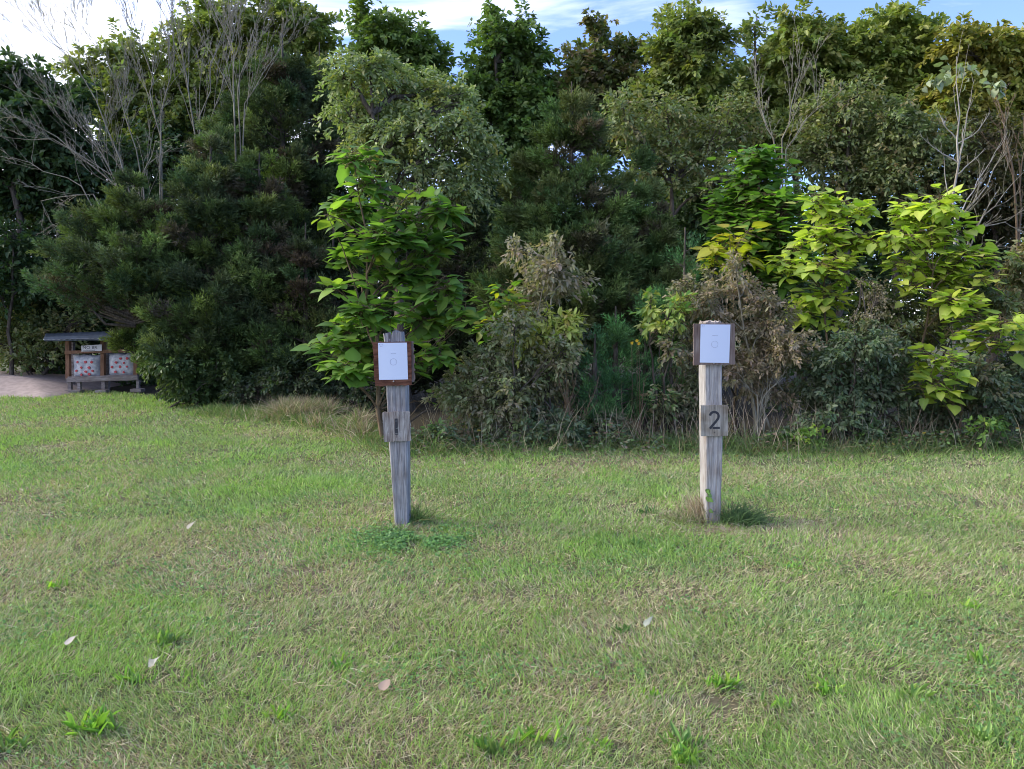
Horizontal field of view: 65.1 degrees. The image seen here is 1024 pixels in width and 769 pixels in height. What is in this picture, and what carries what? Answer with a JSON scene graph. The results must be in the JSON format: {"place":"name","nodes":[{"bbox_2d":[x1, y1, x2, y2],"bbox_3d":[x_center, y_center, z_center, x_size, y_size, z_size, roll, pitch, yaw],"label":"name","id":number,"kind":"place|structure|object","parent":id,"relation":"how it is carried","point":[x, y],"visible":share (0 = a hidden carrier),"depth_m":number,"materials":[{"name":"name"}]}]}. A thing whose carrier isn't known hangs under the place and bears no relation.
{"place":"outdoors","nodes":[
{"label":"outdoors","id":0,"kind":"place"},
{"bbox_2d":[0,321,1023,768],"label":"ground","id":1,"kind":"structure","parent":0,"point":[422,421],"depth_m":4.39,"materials":[{"name":"green plant"}]},
{"bbox_2d":[0,725,33,751],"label":"lawn weed","id":2,"kind":"object","parent":1,"relation":"on","point":[10,736],"visible":0.98,"depth_m":2.98,"materials":[{"name":"green plant"}]},
{"bbox_2d":[0,216,59,374],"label":"understory tree","id":3,"kind":"object","parent":1,"relation":"on","point":[12,245],"visible":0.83,"depth_m":17.57,"materials":[{"name":"green plant"}]},
{"bbox_2d":[0,300,104,375],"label":"understory bush","id":4,"kind":"object","parent":1,"relation":"on","point":[24,331],"visible":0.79,"depth_m":18.02,"materials":[{"name":"green plant"}]},
{"bbox_2d":[0,44,115,371],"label":"tall tree","id":5,"kind":"object","parent":1,"relation":"on","point":[58,156],"visible":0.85,"depth_m":18.09,"materials":[{"name":"green plant"}]},
{"bbox_2d":[0,371,132,398],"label":"sand mound","id":6,"kind":"object","parent":1,"relation":"on","point":[33,385],"visible":0.59,"depth_m":17.02,"materials":[{"name":"beige sand"}]},
{"bbox_2d":[0,0,173,199],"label":"dead tree","id":7,"kind":"object","parent":1,"relation":"on","point":[92,78],"visible":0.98,"depth_m":16.74,"materials":[{"name":"grey plant"}]},
{"bbox_2d":[61,702,123,736],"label":"lawn weed","id":8,"kind":"object","parent":1,"relation":"on","point":[99,721],"visible":0.98,"depth_m":3.08,"materials":[{"name":"green plant"}]},
{"bbox_2d":[43,331,144,392],"bbox_3d":[-8.998,-0.476,17.186,2.597,1.356,1.170,0,5,0],"label":"target shelter","id":9,"kind":"object","parent":1,"relation":"on","point":[105,377],"visible":0.73,"depth_m":17.03,"materials":[{"name":"grey wood"}]},
{"bbox_2d":[73,354,99,375],"bbox_3d":[-9.094,-0.398,17.192,0.603,0.493,0.304,0,5,0],"label":"archery bag","id":10,"kind":"object","parent":9,"relation":"in","point":[86,365],"visible":0.91,"depth_m":17.07,"materials":[{"name":"white fabric"}]},
{"bbox_2d":[109,353,132,374],"bbox_3d":[-8.331,-0.429,17.188,0.594,0.496,0.302,0,5,0],"label":"archery bag","id":11,"kind":"object","parent":9,"relation":"on","point":[120,363],"visible":0.75,"depth_m":17.07,"materials":[{"name":"white fabric"}]},
{"bbox_2d":[0,118,188,373],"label":"tree","id":12,"kind":"object","parent":1,"relation":"on","point":[127,150],"visible":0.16,"depth_m":18.85,"materials":[{"name":"green plant"}]},
{"bbox_2d":[0,72,190,242],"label":"dead tree","id":13,"kind":"object","parent":1,"relation":"on","point":[85,161],"visible":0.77,"depth_m":15.89,"materials":[{"name":"grey wood"}]},
{"bbox_2d":[35,303,163,386],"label":"understory bush","id":14,"kind":"object","parent":1,"relation":"on","point":[152,381],"visible":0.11,"depth_m":19.08,"materials":[{"name":"green plant"}]},
{"bbox_2d":[63,97,203,376],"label":"tree","id":15,"kind":"object","parent":1,"relation":"on","point":[174,133],"visible":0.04,"depth_m":20.47,"materials":[{"name":"green plant"}]},
{"bbox_2d":[48,16,219,199],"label":"tall tree","id":16,"kind":"object","parent":1,"relation":"on","point":[175,112],"visible":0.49,"depth_m":20.75,"materials":[{"name":"green plant"}]},
{"bbox_2d":[112,663,157,686],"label":"lawn weed","id":17,"kind":"object","parent":1,"relation":"on","point":[130,674],"visible":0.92,"depth_m":3.51,"materials":[{"name":"green plant"}]},
{"bbox_2d":[136,625,184,648],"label":"lawn weed","id":18,"kind":"object","parent":1,"relation":"on","point":[165,633],"visible":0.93,"depth_m":3.92,"materials":[{"name":"green plant"}]},
{"bbox_2d":[115,0,211,201],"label":"dead tree","id":19,"kind":"object","parent":1,"relation":"on","point":[159,131],"visible":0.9,"depth_m":17.36,"materials":[{"name":"grey plant"}]},
{"bbox_2d":[18,121,353,398],"bbox_3d":[-5.760,-2.244,14.759,6.259,5.307,3.304,0,5,0],"label":"cedar tree","id":20,"kind":"object","parent":1,"relation":"on","point":[207,275],"visible":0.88,"depth_m":14.05,"materials":[{"name":"green plant"}]},
{"bbox_2d":[130,343,251,408],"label":"shrub","id":21,"kind":"object","parent":1,"relation":"on","point":[185,388],"visible":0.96,"depth_m":13.91,"materials":[{"name":"green plant"}]},
{"bbox_2d":[152,0,245,154],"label":"dead tree","id":22,"kind":"object","parent":1,"relation":"on","point":[187,80],"visible":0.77,"depth_m":16.90,"materials":[{"name":"grey plant"}]},
{"bbox_2d":[153,0,346,152],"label":"tall tree","id":23,"kind":"object","parent":1,"relation":"on","point":[306,43],"visible":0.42,"depth_m":20.78,"materials":[{"name":"green plant"}]},
{"bbox_2d":[182,0,318,161],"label":"dead tree","id":24,"kind":"object","parent":1,"relation":"on","point":[248,49],"visible":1,"depth_m":15.11,"materials":[{"name":"grey plant"}]},
{"bbox_2d":[190,24,376,390],"bbox_3d":[-4.818,-3.452,16.221,4.488,7.469,3.704,0,5,0],"label":"cedar tree","id":25,"kind":"object","parent":1,"relation":"on","point":[311,183],"visible":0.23,"depth_m":15.88,"materials":[{"name":"green plant"}]},
{"bbox_2d":[210,391,382,444],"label":"dry grass","id":26,"kind":"structure","parent":1,"relation":"on","point":[286,405],"depth_m":12.31,"materials":[{"name":"beige plant"}]},
{"bbox_2d":[183,400,417,462],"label":"tall green grass","id":27,"kind":"structure","parent":1,"relation":"on","point":[213,409],"depth_m":12.19,"materials":[{"name":"plant"}]},
{"bbox_2d":[218,350,386,413],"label":"shrub","id":28,"kind":"object","parent":1,"relation":"on","point":[273,388],"visible":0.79,"depth_m":13.57,"materials":[{"name":"green plant"}]},
{"bbox_2d":[279,124,431,389],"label":"tree","id":29,"kind":"object","parent":1,"relation":"on","point":[372,208],"visible":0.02,"depth_m":16.78,"materials":[{"name":"green plant"}]},
{"bbox_2d":[302,0,457,189],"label":"tall tree","id":30,"kind":"object","parent":1,"relation":"on","point":[397,36],"visible":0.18,"depth_m":19.93,"materials":[{"name":"green plant"}]},
{"bbox_2d":[290,140,486,437],"bbox_3d":[-1.575,-1.105,10.102,2.536,3.853,1.757,0,5,0],"label":"catalpa tree","id":31,"kind":"object","parent":1,"relation":"on","point":[351,358],"visible":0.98,"depth_m":10.04,"materials":[{"name":"green plant"}]},
{"bbox_2d":[372,330,414,526],"bbox_3d":[-0.883,0.378,6.119,0.320,1.582,0.219,0,5,0],"label":"target post","id":32,"kind":"object","parent":1,"relation":"on","point":[396,426],"visible":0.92,"depth_m":6.03,"materials":[{"name":"grey wood"}]},
{"bbox_2d":[378,343,407,379],"bbox_3d":[-0.886,-0.173,5.973,0.220,0.278,0.005,0,5,0],"label":"paper target","id":33,"kind":"object","parent":32,"relation":"attached to","point":[392,361],"visible":1,"depth_m":5.97,"materials":[{"name":"grey paper"}]},
{"bbox_2d":[285,198,513,401],"bbox_3d":[-2.207,-1.662,15.121,4.639,4.084,2.171,0,5,0],"label":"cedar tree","id":34,"kind":"object","parent":1,"relation":"on","point":[458,338],"visible":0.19,"depth_m":14.84,"materials":[{"name":"green plant"}]},
{"bbox_2d":[311,45,515,411],"bbox_3d":[-1.641,-2.473,13.333,3.420,6.056,2.311,0,5,0],"label":"elm tree","id":35,"kind":"object","parent":1,"relation":"on","point":[391,144],"visible":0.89,"depth_m":13.02,"materials":[{"name":"green plant"}]},
{"bbox_2d":[381,500,456,523],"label":"grass tuft","id":36,"kind":"object","parent":1,"relation":"on","point":[416,515],"visible":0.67,"depth_m":6.24,"materials":[{"name":"green plant"}]},
{"bbox_2d":[301,510,539,574],"bbox_3d":[-0.646,1.095,5.738,1.574,0.056,1.416,2,5,20],"label":"clover patch","id":37,"kind":"object","parent":1,"relation":"on","point":[398,537],"visible":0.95,"depth_m":5.68,"materials":[{"name":"green plant"}]},
{"bbox_2d":[420,417,459,444],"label":"leafy weed","id":38,"kind":"object","parent":1,"relation":"on","point":[440,431],"visible":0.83,"depth_m":9.74,"materials":[{"name":"green plant"}]},
{"bbox_2d":[410,140,518,305],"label":"tree","id":39,"kind":"object","parent":1,"relation":"on","point":[484,210],"visible":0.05,"depth_m":16.96,"materials":[{"name":"green plant"}]},
{"bbox_2d":[380,306,591,443],"bbox_3d":[-0.359,-0.086,10.144,2.793,1.815,1.513,-1,5,-12],"label":"shrub","id":40,"kind":"object","parent":1,"relation":"on","point":[498,363],"visible":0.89,"depth_m":10.03,"materials":[{"name":"green plant"}]},
{"bbox_2d":[460,726,526,761],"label":"lawn weed","id":41,"kind":"object","parent":1,"relation":"on","point":[488,746],"visible":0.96,"depth_m":2.94,"materials":[{"name":"green plant"}]},
{"bbox_2d":[469,280,533,350],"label":"catalpa tree","id":42,"kind":"object","parent":1,"relation":"on","point":[496,304],"visible":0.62,"depth_m":10.86,"materials":[{"name":"green plant"}]},
{"bbox_2d":[442,0,575,373],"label":"tall tree","id":43,"kind":"object","parent":1,"relation":"on","point":[507,72],"visible":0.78,"depth_m":19.96,"materials":[{"name":"green plant"}]},
{"bbox_2d":[468,401,591,449],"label":"shrub","id":44,"kind":"object","parent":1,"relation":"on","point":[580,425],"visible":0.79,"depth_m":9.79,"materials":[{"name":"green plant"}]},
{"bbox_2d":[506,713,572,743],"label":"lawn weed","id":45,"kind":"object","parent":1,"relation":"on","point":[529,732],"visible":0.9,"depth_m":3.01,"materials":[{"name":"green plant"}]},
{"bbox_2d":[503,301,589,436],"bbox_3d":[0.402,-0.149,10.372,1.256,1.881,0.995,0,5,0],"label":"shrub","id":46,"kind":"object","parent":1,"relation":"on","point":[567,323],"visible":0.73,"depth_m":10.16,"materials":[{"name":"green plant"}]},
{"bbox_2d":[499,229,600,409],"bbox_3d":[0.394,-0.653,10.847,1.190,2.798,1.396,-3,6,-30],"label":"shrub","id":47,"kind":"object","parent":1,"relation":"on","point":[549,269],"visible":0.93,"depth_m":10.61,"materials":[{"name":"green plant"}]},
{"bbox_2d":[550,357,598,441],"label":"dead bush","id":48,"kind":"object","parent":1,"relation":"on","point":[566,398],"visible":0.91,"depth_m":9.94,"materials":[{"name":"brown plant"}]},
{"bbox_2d":[464,81,706,408],"bbox_3d":[1.307,-2.337,13.873,4.359,5.636,3.251,0,5,0],"label":"cedar tree","id":49,"kind":"object","parent":1,"relation":"on","point":[614,234],"visible":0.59,"depth_m":13.34,"materials":[{"name":"green plant"}]},
{"bbox_2d":[539,318,635,432],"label":"shrub","id":50,"kind":"object","parent":1,"relation":"on","point":[621,419],"visible":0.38,"depth_m":10.35,"materials":[{"name":"green plant"}]},
{"bbox_2d":[539,7,652,376],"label":"tall tree","id":51,"kind":"object","parent":1,"relation":"on","point":[593,69],"visible":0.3,"depth_m":20.53,"materials":[{"name":"green plant"}]},
{"bbox_2d":[571,306,696,436],"bbox_3d":[1.561,-0.130,10.548,1.819,1.795,1.029,-1,5,-17],"label":"juniper bush","id":52,"kind":"object","parent":1,"relation":"on","point":[611,374],"visible":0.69,"depth_m":10.41,"materials":[{"name":"green plant"}]},
{"bbox_2d":[630,285,697,432],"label":"shrub","id":53,"kind":"object","parent":1,"relation":"on","point":[648,313],"visible":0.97,"depth_m":10.11,"materials":[{"name":"green plant"}]},
{"bbox_2d":[639,319,698,434],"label":"shrub","id":54,"kind":"object","parent":1,"relation":"on","point":[672,350],"visible":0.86,"depth_m":10.09,"materials":[{"name":"green plant"}]},
{"bbox_2d":[626,227,717,427],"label":"tree","id":55,"kind":"object","parent":1,"relation":"on","point":[684,266],"visible":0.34,"depth_m":11.50,"materials":[{"name":"green plant"}]},
{"bbox_2d":[656,720,709,749],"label":"lawn weed","id":56,"kind":"object","parent":1,"relation":"on","point":[686,733],"visible":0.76,"depth_m":3.00,"materials":[{"name":"green plant"}]},
{"bbox_2d":[602,0,764,357],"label":"tall tree","id":57,"kind":"object","parent":1,"relation":"on","point":[685,53],"visible":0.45,"depth_m":19.43,"materials":[{"name":"green plant"}]},
{"bbox_2d":[652,503,716,528],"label":"grass tuft","id":58,"kind":"object","parent":1,"relation":"on","point":[681,517],"visible":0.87,"depth_m":6.19,"materials":[{"name":"plant"}]},
{"bbox_2d":[594,74,776,373],"bbox_3d":[3.447,-3.012,16.412,3.811,6.562,2.470,0,5,0],"label":"hedgerow tree","id":59,"kind":"object","parent":1,"relation":"on","point":[673,177],"visible":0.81,"depth_m":16.05,"materials":[{"name":"green plant"}]},
{"bbox_2d":[669,740,704,768],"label":"lawn weed","id":60,"kind":"object","parent":1,"relation":"on","point":[678,753],"visible":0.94,"depth_m":2.89,"materials":[{"name":"green plant"}]},
{"bbox_2d":[646,358,740,435],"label":"shrub","id":61,"kind":"object","parent":1,"relation":"on","point":[691,384],"visible":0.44,"depth_m":10.34,"materials":[{"name":"green plant"}]},
{"bbox_2d":[651,262,740,435],"bbox_3d":[2.409,-0.441,10.716,1.063,2.410,1.188,4,6,38],"label":"shrub","id":62,"kind":"object","parent":1,"relation":"on","point":[694,288],"visible":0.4,"depth_m":10.49,"materials":[{"name":"green plant"}]},
{"bbox_2d":[369,423,1023,462],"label":"fringe grass","id":63,"kind":"structure","parent":1,"relation":"on","point":[730,444],"depth_m":9.54,"materials":[{"name":"green plant"}]},
{"bbox_2d":[674,483,725,524],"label":"grass tuft","id":64,"kind":"object","parent":1,"relation":"on","point":[695,508],"visible":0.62,"depth_m":6.25,"materials":[{"name":"beige plant"}]},
{"bbox_2d":[383,418,1023,456],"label":"ground ivy","id":65,"kind":"object","parent":1,"relation":"on","point":[611,425],"visible":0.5,"depth_m":9.76,"materials":[{"name":"green plant"}]},
{"bbox_2d":[653,169,763,374],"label":"tree","id":66,"kind":"object","parent":1,"relation":"on","point":[690,221],"visible":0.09,"depth_m":16.84,"materials":[{"name":"green plant"}]},
{"bbox_2d":[693,320,734,525],"bbox_3d":[1.522,0.334,6.196,0.321,1.657,0.236,0,5,0],"label":"target post","id":67,"kind":"object","parent":1,"relation":"on","point":[713,420],"visible":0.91,"depth_m":6.09,"materials":[{"name":"grey wood"}]},
{"bbox_2d":[700,324,729,362],"bbox_3d":[1.527,-0.306,6.028,0.224,0.290,0.005,0,5,0],"label":"paper target","id":68,"kind":"object","parent":67,"relation":"attached to","point":[714,343],"visible":1,"depth_m":6.03,"materials":[{"name":"grey paper"}]},
{"bbox_2d":[411,388,1023,463],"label":"dry stems","id":69,"kind":"object","parent":1,"relation":"on","point":[823,435],"visible":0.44,"depth_m":9.88,"materials":[{"name":"brown plant"}]},
{"bbox_2d":[648,521,792,539],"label":"grass tuft","id":70,"kind":"object","parent":1,"relation":"on","point":[727,528],"visible":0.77,"depth_m":5.96,"materials":[{"name":"plant"}]},
{"bbox_2d":[702,666,743,691],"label":"lawn weed","id":71,"kind":"object","parent":1,"relation":"on","point":[728,682],"visible":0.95,"depth_m":3.46,"materials":[{"name":"green plant"}]},
{"bbox_2d":[690,221,772,431],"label":"catalpa tree","id":72,"kind":"object","parent":1,"relation":"on","point":[713,248],"visible":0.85,"depth_m":11.13,"materials":[{"name":"green plant"}]},
{"bbox_2d":[693,496,785,526],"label":"grass tuft","id":73,"kind":"object","parent":1,"relation":"on","point":[740,516],"visible":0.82,"depth_m":6.14,"materials":[{"name":"green plant"}]},
{"bbox_2d":[680,248,826,440],"bbox_3d":[3.085,-0.457,10.292,1.796,2.518,1.231,2,5,21],"label":"shrub","id":74,"kind":"object","parent":1,"relation":"on","point":[752,362],"visible":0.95,"depth_m":10.11,"materials":[{"name":"brown plant"}]},
{"bbox_2d":[735,361,787,438],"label":"dead bush","id":75,"kind":"object","parent":1,"relation":"on","point":[761,407],"visible":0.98,"depth_m":10.05,"materials":[{"name":"brown plant"}]},
{"bbox_2d":[693,143,830,413],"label":"catalpa tree","id":76,"kind":"object","parent":1,"relation":"on","point":[748,198],"visible":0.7,"depth_m":12.81,"materials":[{"name":"green plant"}]},
{"bbox_2d":[716,0,828,377],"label":"tall tree","id":77,"kind":"object","parent":1,"relation":"on","point":[749,25],"visible":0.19,"depth_m":19.87,"materials":[{"name":"green plant"}]},
{"bbox_2d":[699,212,852,388],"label":"thicket tree","id":78,"kind":"object","parent":1,"relation":"on","point":[799,329],"visible":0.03,"depth_m":16.89,"materials":[{"name":"green plant"}]},
{"bbox_2d":[748,13,857,221],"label":"bare tree","id":79,"kind":"object","parent":1,"relation":"on","point":[758,96],"visible":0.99,"depth_m":14.99,"materials":[{"name":"grey plant"}]},
{"bbox_2d":[778,423,830,449],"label":"leafy weed","id":80,"kind":"object","parent":1,"relation":"on","point":[807,433],"visible":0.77,"depth_m":9.60,"materials":[{"name":"green plant"}]},
{"bbox_2d":[734,0,883,379],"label":"tall tree","id":81,"kind":"object","parent":1,"relation":"on","point":[810,29],"visible":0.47,"depth_m":19.38,"materials":[{"name":"green plant"}]},
{"bbox_2d":[763,185,887,434],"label":"catalpa tree","id":82,"kind":"object","parent":1,"relation":"on","point":[825,207],"visible":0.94,"depth_m":10.75,"materials":[{"name":"green plant"}]},
{"bbox_2d":[809,675,849,695],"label":"lawn weed","id":83,"kind":"object","parent":1,"relation":"on","point":[824,684],"visible":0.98,"depth_m":3.41,"materials":[{"name":"green plant"}]},
{"bbox_2d":[776,68,927,367],"bbox_3d":[6.951,-3.019,16.563,3.216,6.576,2.145,0,5,0],"label":"hedgerow tree","id":84,"kind":"object","parent":1,"relation":"on","point":[838,131],"visible":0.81,"depth_m":16.04,"materials":[{"name":"green plant"}]},
{"bbox_2d":[762,318,945,443],"bbox_3d":[4.424,-0.030,10.260,2.264,1.683,1.722,0,5,0],"label":"shrub","id":85,"kind":"object","parent":1,"relation":"on","point":[825,391],"visible":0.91,"depth_m":10.04,"materials":[{"name":"green plant"}]},
{"bbox_2d":[824,272,901,436],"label":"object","id":86,"kind":"object","parent":1,"relation":"on","point":[876,299],"visible":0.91,"depth_m":10.13,"materials":[{"name":"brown plant"}]},
{"bbox_2d":[770,172,966,378],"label":"tree","id":87,"kind":"object","parent":1,"relation":"on","point":[868,261],"visible":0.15,"depth_m":16.72,"materials":[{"name":"green plant"}]},
{"bbox_2d":[850,416,887,446],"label":"leafy weed","id":88,"kind":"object","parent":1,"relation":"on","point":[878,431],"visible":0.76,"depth_m":9.77,"materials":[{"name":"green plant"}]},
{"bbox_2d":[808,0,949,369],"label":"tall tree","id":89,"kind":"object","parent":1,"relation":"on","point":[887,43],"visible":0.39,"depth_m":19.30,"materials":[{"name":"green plant"}]},
{"bbox_2d":[879,682,936,699],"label":"lawn weed","id":90,"kind":"object","parent":1,"relation":"on","point":[917,690],"visible":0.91,"depth_m":3.37,"materials":[{"name":"green plant"}]},
{"bbox_2d":[837,84,981,396],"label":"hedgerow tree","id":91,"kind":"object","parent":1,"relation":"on","point":[908,141],"visible":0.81,"depth_m":15.63,"materials":[{"name":"green plant"}]},
{"bbox_2d":[837,272,1011,431],"bbox_3d":[5.562,-0.416,11.074,2.227,2.306,1.355,0,5,0],"label":"shrub","id":92,"kind":"object","parent":1,"relation":"on","point":[915,334],"visible":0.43,"depth_m":10.85,"materials":[{"name":"green plant"}]},
{"bbox_2d":[856,183,1018,399],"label":"catalpa tree","id":93,"kind":"object","parent":1,"relation":"on","point":[910,219],"visible":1,"depth_m":10.38,"materials":[{"name":"green plant"}]},
{"bbox_2d":[887,196,1022,374],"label":"tree","id":94,"kind":"object","parent":1,"relation":"on","point":[981,268],"visible":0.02,"depth_m":16.92,"materials":[{"name":"green plant"}]},
{"bbox_2d":[895,334,1023,440],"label":"shrub","id":95,"kind":"object","parent":1,"relation":"on","point":[984,392],"visible":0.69,"depth_m":9.97,"materials":[{"name":"green plant"}]},
{"bbox_2d":[897,292,1023,441],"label":"catalpa tree","id":96,"kind":"object","parent":1,"relation":"on","point":[989,324],"visible":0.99,"depth_m":9.86,"materials":[{"name":"green plant"}]},
{"bbox_2d":[920,32,1007,349],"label":"pale sapling","id":97,"kind":"object","parent":1,"relation":"on","point":[942,79],"visible":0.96,"depth_m":12.29,"materials":[{"name":"grey plant"}]},
{"bbox_2d":[914,10,1023,375],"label":"tall tree","id":98,"kind":"object","parent":1,"relation":"on","point":[999,50],"visible":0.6,"depth_m":18.50,"materials":[{"name":"green plant"}]},
{"bbox_2d":[918,104,1023,393],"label":"hedgerow tree","id":99,"kind":"object","parent":1,"relation":"on","point":[1006,232],"visible":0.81,"depth_m":15.51,"materials":[{"name":"green plant"}]},
{"bbox_2d":[941,415,1012,448],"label":"leafy weed","id":100,"kind":"object","parent":1,"relation":"on","point":[993,422],"visible":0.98,"depth_m":9.53,"materials":[{"name":"green plant"}]},
{"bbox_2d":[955,720,1002,748],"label":"lawn weed","id":101,"kind":"object","parent":1,"relation":"on","point":[987,729],"visible":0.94,"depth_m":3.03,"materials":[{"name":"green plant"}]},
{"bbox_2d":[957,113,1023,269],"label":"bare tree","id":102,"kind":"object","parent":1,"relation":"on","point":[974,200],"visible":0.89,"depth_m":12.97,"materials":[{"name":"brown plant"}]},
{"bbox_2d":[977,83,1023,279],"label":"bare tree","id":103,"kind":"object","parent":1,"relation":"on","point":[1014,190],"visible":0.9,"depth_m":14.73,"materials":[{"name":"brown plant"}]},
{"bbox_2d":[979,234,1023,433],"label":"shrub","id":104,"kind":"object","parent":1,"relation":"on","point":[1004,304],"visible":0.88,"depth_m":10.72,"materials":[{"name":"green plant"}]},
{"bbox_2d":[0,0,1023,319],"label":"sky","id":105,"kind":"structure","parent":0,"point":[450,19],"materials":[{"name":"white"}]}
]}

